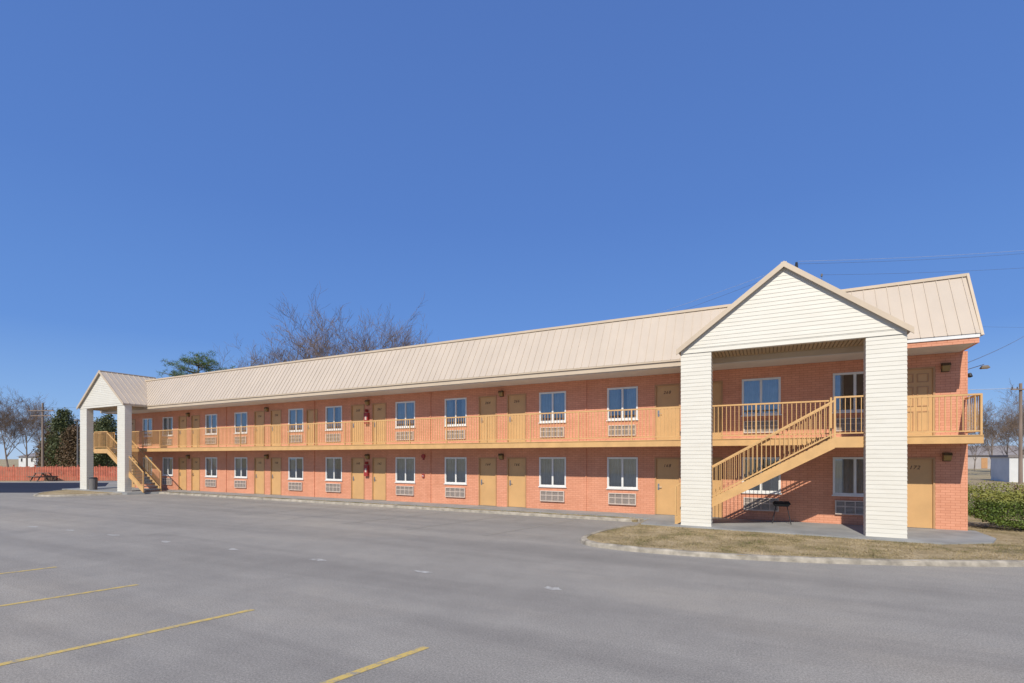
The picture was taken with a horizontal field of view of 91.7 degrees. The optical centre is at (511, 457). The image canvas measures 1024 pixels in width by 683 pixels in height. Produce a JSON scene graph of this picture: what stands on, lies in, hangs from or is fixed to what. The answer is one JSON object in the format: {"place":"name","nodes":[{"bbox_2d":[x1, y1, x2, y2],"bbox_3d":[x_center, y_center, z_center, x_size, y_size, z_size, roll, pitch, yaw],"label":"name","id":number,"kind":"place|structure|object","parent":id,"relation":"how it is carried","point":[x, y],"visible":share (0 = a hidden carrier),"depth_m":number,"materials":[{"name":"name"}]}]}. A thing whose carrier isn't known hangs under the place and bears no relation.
{"place":"outdoors","nodes":[
{"label":"outdoors","id":0,"kind":"place"},
{"bbox_2d":[16,452,39,466],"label":"house","id":1,"kind":"structure","parent":0,"point":[22,461],"depth_m":115.28,"materials":[{"name":"white paint"}]},
{"bbox_2d":[0,483,107,492],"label":"side drive","id":2,"kind":"structure","parent":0,"point":[23,487],"depth_m":37.44,"materials":[{"name":"asphalt"}]},
{"bbox_2d":[0,459,990,481],"bbox_3d":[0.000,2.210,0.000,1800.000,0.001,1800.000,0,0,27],"label":"ground","id":3,"kind":"structure","parent":0,"point":[971,472],"depth_m":73.08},
{"bbox_2d":[0,399,23,441],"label":"bare tree","id":4,"kind":"object","parent":3,"relation":"on","point":[5,419],"visible":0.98,"depth_m":75.17,"materials":[{"name":"brown plant"}]},
{"bbox_2d":[0,398,47,470],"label":"bare tree","id":5,"kind":"object","parent":3,"relation":"on","point":[16,428],"visible":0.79,"depth_m":80.23,"materials":[{"name":"brown plant"}]},
{"bbox_2d":[0,388,56,465],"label":"bare tree","id":6,"kind":"object","parent":3,"relation":"on","point":[35,413],"visible":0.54,"depth_m":85.80,"materials":[{"name":"brown plant"}]},
{"bbox_2d":[28,403,53,472],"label":"utility pole","id":7,"kind":"object","parent":3,"relation":"on","point":[42,438],"visible":0.94,"depth_m":57.90,"materials":[{"name":"brown wood"}]},
{"bbox_2d":[13,402,70,446],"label":"bare tree","id":8,"kind":"object","parent":3,"relation":"on","point":[35,427],"visible":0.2,"depth_m":91.36,"materials":[{"name":"brown plant"}]},
{"bbox_2d":[26,473,57,480],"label":"picnic table","id":9,"kind":"object","parent":3,"relation":"on","point":[38,477],"visible":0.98,"depth_m":46.15,"materials":[{"name":"brown wood"}]},
{"bbox_2d":[31,430,68,473],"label":"evergreen tree","id":10,"kind":"object","parent":3,"relation":"on","point":[39,454],"visible":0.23,"depth_m":63.15,"materials":[{"name":"green plant"}]},
{"bbox_2d":[0,465,116,480],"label":"fence","id":11,"kind":"object","parent":3,"relation":"on","point":[106,473],"visible":0.79,"depth_m":47.15,"materials":[{"name":"red wood"}]},
{"bbox_2d":[39,408,79,474],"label":"evergreen tree","id":12,"kind":"object","parent":3,"relation":"on","point":[60,422],"visible":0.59,"depth_m":61.05,"materials":[{"name":"green plant"}]},
{"bbox_2d":[53,424,79,475],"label":"evergreen tree","id":13,"kind":"object","parent":3,"relation":"on","point":[69,450],"visible":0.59,"depth_m":59.17,"materials":[{"name":"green plant"}]},
{"bbox_2d":[74,419,79,464],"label":"street lamp","id":14,"kind":"object","parent":3,"relation":"on","point":[77,420],"visible":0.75,"depth_m":49.95,"materials":[{"name":"grey metal"}]},
{"bbox_2d":[74,423,113,471],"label":"evergreen tree","id":15,"kind":"object","parent":3,"relation":"on","point":[79,443],"visible":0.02,"depth_m":59.12,"materials":[{"name":"green plant"}]},
{"bbox_2d":[75,414,116,473],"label":"evergreen tree","id":16,"kind":"object","parent":3,"relation":"on","point":[105,422],"visible":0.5,"depth_m":57.37,"materials":[{"name":"green plant"}]},
{"bbox_2d":[156,350,234,378],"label":"pine tree","id":17,"kind":"object","parent":3,"relation":"on","point":[205,363],"visible":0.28,"depth_m":59.35,"materials":[{"name":"green plant"}]},
{"bbox_2d":[210,334,286,368],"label":"bare tree","id":18,"kind":"object","parent":3,"relation":"on","point":[245,364],"visible":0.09,"depth_m":75.63,"materials":[{"name":"brown plant"}]},
{"bbox_2d":[231,317,331,366],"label":"bare tree","id":19,"kind":"object","parent":3,"relation":"on","point":[282,354],"visible":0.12,"depth_m":71.83,"materials":[{"name":"brown plant"}]},
{"bbox_2d":[271,325,347,361],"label":"bare tree","id":20,"kind":"object","parent":3,"relation":"on","point":[313,349],"visible":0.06,"depth_m":68.90,"materials":[{"name":"brown plant"}]},
{"bbox_2d":[267,281,415,362],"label":"bare tree","id":21,"kind":"object","parent":3,"relation":"on","point":[311,341],"visible":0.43,"depth_m":43.82,"materials":[{"name":"brown plant"}]},
{"bbox_2d":[318,293,424,355],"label":"bare tree","id":22,"kind":"object","parent":3,"relation":"on","point":[348,351],"visible":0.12,"depth_m":44.03,"materials":[{"name":"brown plant"}]},
{"bbox_2d":[341,319,438,352],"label":"bare tree","id":23,"kind":"object","parent":3,"relation":"on","point":[425,340],"visible":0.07,"depth_m":59.37,"materials":[{"name":"brown plant"}]},
{"bbox_2d":[968,420,1001,469],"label":"bare tree","id":24,"kind":"object","parent":3,"relation":"on","point":[974,449],"visible":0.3,"depth_m":84.63,"materials":[{"name":"brown plant"}]},
{"bbox_2d":[970,378,1023,475],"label":"bare tree","id":25,"kind":"object","parent":3,"relation":"on","point":[993,431],"visible":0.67,"depth_m":59.68,"materials":[{"name":"brown plant"}]},
{"bbox_2d":[978,398,1023,454],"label":"bare tree","id":26,"kind":"object","parent":3,"relation":"on","point":[1014,438],"visible":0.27,"depth_m":71.11,"materials":[{"name":"brown plant"}]},
{"bbox_2d":[981,406,1023,454],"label":"bare tree","id":27,"kind":"object","parent":3,"relation":"on","point":[1000,444],"visible":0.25,"depth_m":74.99,"materials":[{"name":"brown plant"}]},
{"bbox_2d":[995,400,1023,440],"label":"bare tree","id":28,"kind":"object","parent":3,"relation":"on","point":[1016,429],"visible":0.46,"depth_m":63.25,"materials":[{"name":"brown plant"}]},
{"bbox_2d":[0,481,1023,682],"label":"parking lot","id":29,"kind":"structure","parent":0,"point":[476,606],"depth_m":7.36,"materials":[{"name":"grey asphalt"}]},
{"bbox_2d":[0,567,53,573],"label":"parking line","id":30,"kind":"object","parent":29,"relation":"on","point":[27,570],"visible":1,"depth_m":9.62,"materials":[{"name":"yellow paint"}]},
{"bbox_2d":[0,584,137,606],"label":"parking line","id":31,"kind":"object","parent":29,"relation":"on","point":[67,595],"visible":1,"depth_m":7.88,"materials":[{"name":"yellow paint"}]},
{"bbox_2d":[39,490,112,494],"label":"grass island","id":32,"kind":"structure","parent":29,"relation":"on","point":[62,492],"depth_m":29.88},
{"bbox_2d":[33,489,121,496],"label":"island kerb","id":33,"kind":"structure","parent":29,"relation":"on","point":[39,495],"depth_m":28.20,"materials":[{"name":"concrete"}]},
{"bbox_2d":[62,488,167,494],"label":"portico slab","id":34,"kind":"structure","parent":29,"relation":"on","point":[132,492],"depth_m":30.23,"materials":[{"name":"grey concrete"}]},
{"bbox_2d":[89,477,97,489],"bbox_3d":[-26.868,1.670,31.917,0.480,0.800,0.480,0,0,27],"label":"trash can","id":35,"kind":"object","parent":34,"relation":"on","point":[93,483],"visible":1,"depth_m":31.76,"materials":[{"name":"black metal"}]},
{"bbox_2d":[0,609,252,665],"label":"parking line","id":36,"kind":"object","parent":29,"relation":"on","point":[78,647],"visible":1,"depth_m":5.97,"materials":[{"name":"yellow paint"}]},
{"bbox_2d":[291,508,399,518],"bbox_3d":[-6.408,2.186,19.480,0.097,0.001,4.850,0,0,41],"label":"faded parking line","id":37,"kind":"object","parent":29,"relation":"on","point":[344,513],"visible":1,"depth_m":19.40,"materials":[{"name":"yellow paint"}]},
{"bbox_2d":[321,646,428,682],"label":"parking line","id":38,"kind":"object","parent":29,"relation":"on","point":[363,669],"visible":1,"depth_m":5.23,"materials":[{"name":"yellow paint"}]},
{"bbox_2d":[97,486,655,520],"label":"walkway","id":39,"kind":"structure","parent":29,"relation":"on","point":[613,514],"depth_m":21.89,"materials":[{"name":"grey concrete"}]},
{"bbox_2d":[343,512,444,523],"bbox_3d":[-4.010,2.186,18.238,0.097,0.001,4.850,0,0,41],"label":"faded parking line","id":40,"kind":"object","parent":29,"relation":"on","point":[391,518],"visible":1,"depth_m":17.81,"materials":[{"name":"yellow paint"}]},
{"bbox_2d":[159,492,643,521],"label":"verge kerb","id":41,"kind":"structure","parent":29,"relation":"on","point":[474,511],"depth_m":20.79,"materials":[{"name":"concrete"}]},
{"bbox_2d":[76,261,983,538],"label":"motel building","id":42,"kind":"structure","parent":29,"relation":"on","point":[810,397],"depth_m":18.08,"materials":[{"name":"brick"}]},
{"bbox_2d":[143,457,151,474],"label":"window","id":43,"kind":"structure","parent":42,"relation":"in","point":[146,460],"depth_m":33.53,"materials":[{"name":"white plastic"}]},
{"bbox_2d":[143,418,151,436],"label":"window","id":44,"kind":"structure","parent":42,"relation":"in","point":[148,421],"depth_m":33.48,"materials":[{"name":"blue glass"}]},
{"bbox_2d":[162,457,172,475],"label":"window","id":45,"kind":"structure","parent":42,"relation":"in","point":[167,459],"depth_m":32.45,"materials":[{"name":"white plastic"}]},
{"bbox_2d":[163,417,172,435],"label":"window","id":46,"kind":"structure","parent":42,"relation":"in","point":[168,420],"depth_m":32.41,"materials":[{"name":"glass"}]},
{"bbox_2d":[178,457,186,489],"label":"door","id":47,"kind":"structure","parent":42,"relation":"in","point":[182,461],"depth_m":31.60,"materials":[{"name":"paint"}]},
{"bbox_2d":[178,416,186,446],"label":"door","id":48,"kind":"structure","parent":42,"relation":"in","point":[182,420],"depth_m":31.60,"materials":[{"name":"paint"}]},
{"bbox_2d":[191,457,199,490],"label":"door","id":49,"kind":"structure","parent":42,"relation":"in","point":[195,461],"depth_m":30.96,"materials":[{"name":"paint"}]},
{"bbox_2d":[191,415,199,446],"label":"door","id":50,"kind":"structure","parent":42,"relation":"in","point":[195,419],"depth_m":30.96,"materials":[{"name":"paint"}]},
{"bbox_2d":[205,457,216,476],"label":"window","id":51,"kind":"structure","parent":42,"relation":"in","point":[212,461],"depth_m":30.30,"materials":[{"name":"white plastic"}]},
{"bbox_2d":[205,414,216,434],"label":"window","id":52,"kind":"structure","parent":42,"relation":"in","point":[210,416],"depth_m":30.26,"materials":[{"name":"glass"}]},
{"bbox_2d":[234,457,246,477],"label":"window","id":53,"kind":"structure","parent":42,"relation":"in","point":[239,459],"depth_m":29.10,"materials":[{"name":"white plastic"}]},
{"bbox_2d":[234,412,246,433],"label":"window","id":54,"kind":"structure","parent":42,"relation":"in","point":[239,416],"depth_m":29.09,"materials":[{"name":"blue glass"}]},
{"bbox_2d":[254,457,264,493],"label":"door","id":55,"kind":"structure","parent":42,"relation":"in","point":[259,462],"depth_m":28.16,"materials":[{"name":"paint"}]},
{"bbox_2d":[254,411,264,445],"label":"door","id":56,"kind":"structure","parent":42,"relation":"in","point":[259,416],"depth_m":28.16,"materials":[{"name":"paint"}]},
{"bbox_2d":[270,457,280,494],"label":"door","id":57,"kind":"structure","parent":42,"relation":"in","point":[275,462],"depth_m":27.54,"materials":[{"name":"paint"}]},
{"bbox_2d":[270,409,280,445],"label":"door","id":58,"kind":"structure","parent":42,"relation":"in","point":[275,415],"depth_m":27.54,"materials":[{"name":"paint"}]},
{"bbox_2d":[288,457,302,479],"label":"window","id":59,"kind":"structure","parent":42,"relation":"in","point":[293,459],"depth_m":26.97,"materials":[{"name":"white plastic"}]},
{"bbox_2d":[288,408,302,431],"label":"window","id":60,"kind":"structure","parent":42,"relation":"in","point":[296,414],"depth_m":26.83,"materials":[{"name":"blue glass"}]},
{"bbox_2d":[306,409,317,444],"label":"door","id":61,"kind":"structure","parent":42,"relation":"in","point":[309,413],"depth_m":26.23,"materials":[{"name":"paint"}]},
{"bbox_2d":[325,457,341,480],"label":"window","id":62,"kind":"structure","parent":42,"relation":"in","point":[330,461],"depth_m":25.59,"materials":[{"name":"white plastic"}]},
{"bbox_2d":[325,406,341,430],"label":"window","id":63,"kind":"structure","parent":42,"relation":"in","point":[330,411],"depth_m":25.49,"materials":[{"name":"glass"}]},
{"bbox_2d":[351,457,363,499],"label":"door","id":64,"kind":"structure","parent":42,"relation":"in","point":[357,463],"depth_m":24.73,"materials":[{"name":"paint"}]},
{"bbox_2d":[351,404,363,444],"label":"door","id":65,"kind":"structure","parent":42,"relation":"in","point":[357,411],"depth_m":24.70,"materials":[{"name":"paint"}]},
{"bbox_2d":[364,462,369,475],"bbox_3d":[-7.122,0.555,24.298,0.240,0.710,0.199,0,0,27],"label":"fire extinguisher cabinet","id":66,"kind":"object","parent":42,"relation":"attached to","point":[366,470],"visible":1,"depth_m":24.27,"materials":[{"name":"red metal"}]},
{"bbox_2d":[364,409,369,423],"bbox_3d":[-7.122,-1.995,24.298,0.240,0.710,0.199,0,0,27],"label":"fire extinguisher cabinet","id":67,"kind":"object","parent":42,"relation":"attached to","point":[366,416],"visible":1,"depth_m":24.27,"materials":[{"name":"red metal"}]},
{"bbox_2d":[372,457,385,500],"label":"door","id":68,"kind":"structure","parent":42,"relation":"in","point":[378,463],"depth_m":24.08,"materials":[{"name":"paint"}]},
{"bbox_2d":[372,403,385,443],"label":"door","id":69,"kind":"structure","parent":42,"relation":"in","point":[378,409],"depth_m":24.08,"materials":[{"name":"paint"}]},
{"bbox_2d":[395,457,414,482],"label":"window","id":70,"kind":"structure","parent":42,"relation":"in","point":[405,466],"depth_m":23.38,"materials":[{"name":"white plastic"}]},
{"bbox_2d":[395,401,414,428],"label":"window","id":71,"kind":"structure","parent":42,"relation":"in","point":[404,410],"depth_m":23.40,"materials":[{"name":"blue glass"}]},
{"bbox_2d":[444,457,466,484],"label":"window","id":72,"kind":"structure","parent":42,"relation":"in","point":[455,467],"depth_m":22.06,"materials":[{"name":"glass"}]},
{"bbox_2d":[445,397,466,426],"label":"window","id":73,"kind":"structure","parent":42,"relation":"in","point":[448,402],"depth_m":22.09,"materials":[{"name":"glass"}]},
{"bbox_2d":[478,457,496,505],"bbox_3d":[-1.028,1.035,21.288,0.890,2.071,0.141,0,0,27],"label":"door","id":74,"kind":"structure","parent":42,"relation":"in","point":[487,466],"depth_m":21.30,"materials":[{"name":"paint"}]},
{"bbox_2d":[478,395,496,442],"bbox_3d":[-1.028,-1.605,21.288,0.890,2.051,0.141,0,0,27],"label":"door","id":75,"kind":"structure","parent":42,"relation":"in","point":[487,405],"depth_m":21.30,"materials":[{"name":"paint"}]},
{"bbox_2d":[507,457,525,507],"bbox_3d":[0.206,1.035,20.649,0.890,2.071,0.141,0,0,27],"label":"door","id":76,"kind":"structure","parent":42,"relation":"in","point":[516,466],"depth_m":20.66,"materials":[{"name":"paint"}]},
{"bbox_2d":[507,393,525,441],"bbox_3d":[0.206,-1.605,20.649,0.890,2.051,0.141,0,0,27],"label":"door","id":77,"kind":"structure","parent":42,"relation":"in","point":[516,403],"depth_m":20.66,"materials":[{"name":"paint"}]},
{"bbox_2d":[538,457,566,487],"bbox_3d":[1.648,0.590,19.933,1.210,1.240,0.215,0,0,27],"label":"window","id":78,"kind":"structure","parent":42,"relation":"in","point":[552,470],"depth_m":19.96,"materials":[{"name":"glass"}]},
{"bbox_2d":[538,391,566,423],"bbox_3d":[1.648,-2.000,19.933,1.210,1.280,0.215,0,0,27],"label":"window","id":79,"kind":"structure","parent":42,"relation":"in","point":[549,402],"depth_m":19.96,"materials":[{"name":"glass"}]},
{"bbox_2d":[606,386,637,420],"bbox_3d":[4.152,-2.000,18.636,1.210,1.280,0.215,0,0,27],"label":"window","id":80,"kind":"structure","parent":42,"relation":"in","point":[613,394],"depth_m":18.61,"materials":[{"name":"blue glass"}]},
{"bbox_2d":[606,457,638,489],"bbox_3d":[4.152,0.590,18.636,1.210,1.240,0.215,0,0,27],"label":"window","id":81,"kind":"structure","parent":42,"relation":"in","point":[622,472],"depth_m":18.65,"materials":[{"name":"glass"}]},
{"bbox_2d":[655,457,679,515],"bbox_3d":[5.587,1.035,17.861,0.890,2.071,0.141,0,0,27],"label":"door","id":82,"kind":"structure","parent":42,"relation":"in","point":[667,469],"depth_m":17.88,"materials":[{"name":"paint"}]},
{"bbox_2d":[655,383,679,439],"bbox_3d":[5.587,-1.605,17.861,0.890,2.051,0.141,0,0,27],"label":"door","id":83,"kind":"structure","parent":42,"relation":"in","point":[666,395],"depth_m":17.86,"materials":[{"name":"paint"}]},
{"bbox_2d":[712,457,722,517],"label":"door","id":84,"kind":"structure","parent":42,"relation":"in","point":[717,511],"depth_m":17.10,"materials":[{"name":"paint"}]},
{"bbox_2d":[712,380,722,438],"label":"door","id":85,"kind":"structure","parent":42,"relation":"in","point":[717,387],"depth_m":17.10,"materials":[{"name":"paint"}]},
{"bbox_2d":[741,377,781,416],"bbox_3d":[8.263,-2.000,16.506,1.210,1.280,0.215,0,0,27],"label":"window","id":86,"kind":"structure","parent":42,"relation":"in","point":[758,390],"depth_m":16.52,"materials":[{"name":"blue glass"}]},
{"bbox_2d":[742,457,781,493],"bbox_3d":[8.263,0.590,16.506,1.210,1.240,0.215,0,0,27],"label":"window","id":87,"kind":"structure","parent":42,"relation":"in","point":[775,483],"depth_m":16.45,"materials":[{"name":"glass"}]},
{"bbox_2d":[832,457,863,496],"bbox_3d":[10.554,0.590,15.320,1.210,1.240,0.215,0,0,27],"label":"window","id":88,"kind":"structure","parent":42,"relation":"in","point":[848,472],"depth_m":15.44,"materials":[{"name":"glass"}]},
{"bbox_2d":[832,371,863,413],"bbox_3d":[10.554,-2.000,15.320,1.210,1.280,0.215,0,0,27],"label":"window","id":89,"kind":"structure","parent":42,"relation":"in","point":[838,378],"depth_m":15.49,"materials":[{"name":"white plastic"}]},
{"bbox_2d":[907,457,934,528],"bbox_3d":[11.851,1.035,14.616,0.900,2.071,0.141,0,0,27],"label":"door","id":90,"kind":"structure","parent":42,"relation":"in","point":[920,470],"depth_m":14.55,"materials":[{"name":"paint"}]},
{"bbox_2d":[907,366,934,435],"bbox_3d":[11.851,-1.605,14.616,0.900,2.051,0.141,0,0,27],"label":"door","id":91,"kind":"structure","parent":42,"relation":"in","point":[921,380],"depth_m":14.56,"materials":[{"name":"paint"}]},
{"bbox_2d":[941,362,950,371],"bbox_3d":[12.391,-2.575,14.202,0.200,0.250,0.179,0,0,27],"label":"wall lamp","id":92,"kind":"object","parent":42,"relation":"attached to","point":[945,367],"visible":1,"depth_m":14.17,"materials":[{"name":"brown metal"}]},
{"bbox_2d":[942,453,952,460],"bbox_3d":[12.418,-0.015,14.188,0.200,0.250,0.179,0,0,27],"label":"wall lamp","id":93,"kind":"object","parent":42,"relation":"attached to","point":[946,456],"visible":1,"depth_m":14.15,"materials":[{"name":"brown metal"}]},
{"bbox_2d":[970,364,989,368],"bbox_3d":[13.287,-2.580,14.252,0.602,0.155,0.206,0,0,35],"label":"flood light","id":94,"kind":"object","parent":42,"relation":"attached to","point":[985,367],"visible":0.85,"depth_m":14.11,"materials":[{"name":"grey metal"}]},
{"bbox_2d":[968,336,1023,362],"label":"wire","id":95,"kind":"object","parent":42,"relation":"attached to","point":[994,351],"visible":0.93,"depth_m":16.49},
{"bbox_2d":[544,586,560,589],"bbox_3d":[0.703,2.186,8.303,0.354,0.001,0.197,0,0,27],"label":"pale patch","id":96,"kind":"object","parent":29,"relation":"on","point":[552,588],"visible":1,"depth_m":8.30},
{"bbox_2d":[580,524,1023,566],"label":"lawn kerb","id":97,"kind":"structure","parent":29,"relation":"on","point":[584,540],"depth_m":10.36,"materials":[{"name":"concrete"}]},
{"bbox_2d":[641,515,995,544],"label":"portico slab","id":98,"kind":"structure","parent":29,"relation":"on","point":[933,536],"depth_m":14.08,"materials":[{"name":"grey concrete"}]},
{"bbox_2d":[772,501,790,522],"bbox_3d":[8.455,1.720,15.605,0.544,0.700,0.370,0,0,27],"label":"charcoal grill","id":99,"kind":"object","parent":98,"relation":"on","point":[787,504],"visible":1,"depth_m":15.49,"materials":[{"name":"black metal"}]},
{"bbox_2d":[0,0,1023,458],"label":"sky","id":100,"kind":"structure","parent":0,"point":[171,171],"materials":[{"name":"blue"}]},
{"bbox_2d":[172,477,1023,562],"bbox_3d":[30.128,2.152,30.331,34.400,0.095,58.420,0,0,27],"label":"lawn","id":101,"kind":"structure","parent":0,"point":[1006,535],"depth_m":12.31,"materials":[{"name":"plant"}]},
{"bbox_2d":[968,487,1023,529],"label":"shrub","id":102,"kind":"object","parent":101,"relation":"on","point":[982,506],"visible":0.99,"depth_m":14.43,"materials":[{"name":"green plant"}]},
{"bbox_2d":[968,480,1023,515],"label":"shrub","id":103,"kind":"object","parent":101,"relation":"on","point":[975,489],"visible":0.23,"depth_m":17.89,"materials":[{"name":"green plant"}]},
{"bbox_2d":[1011,383,1023,483],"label":"utility pole","id":104,"kind":"object","parent":101,"relation":"on","point":[1020,457],"visible":0.88,"depth_m":39.92,"materials":[{"name":"brown wood"}]},
{"bbox_2d":[968,445,1017,468],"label":"house","id":105,"kind":"structure","parent":0,"point":[983,460],"depth_m":95.36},
{"bbox_2d":[981,458,987,467],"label":"door","id":106,"kind":"structure","parent":105,"relation":"in","point":[984,461],"depth_m":94.96,"materials":[{"name":"wood"}]},
{"bbox_2d":[989,455,1023,481],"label":"shed","id":107,"kind":"structure","parent":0,"point":[1004,468],"depth_m":43.15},
{"bbox_3d":[15.998,-4.388,27.973,0.200,13.157,0.239,0,0,27],"label":"utility pole","id":108,"kind":"object","parent":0,"visible":0},
{"bbox_2d":[809,253,1023,263],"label":"wire","id":109,"kind":"object","parent":108,"relation":"attached to","point":[907,260],"visible":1,"depth_m":29.47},
{"bbox_2d":[823,250,1023,260],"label":"wire","id":110,"kind":"object","parent":108,"relation":"attached to","point":[925,256],"visible":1,"depth_m":29.78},
{"bbox_2d":[835,268,1015,274],"bbox_3d":[33.407,-12.844,33.000,30.057,3.671,0.016,0,0,-12],"label":"wire","id":111,"kind":"object","parent":108,"relation":"attached to","point":[923,272],"visible":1,"depth_m":31.12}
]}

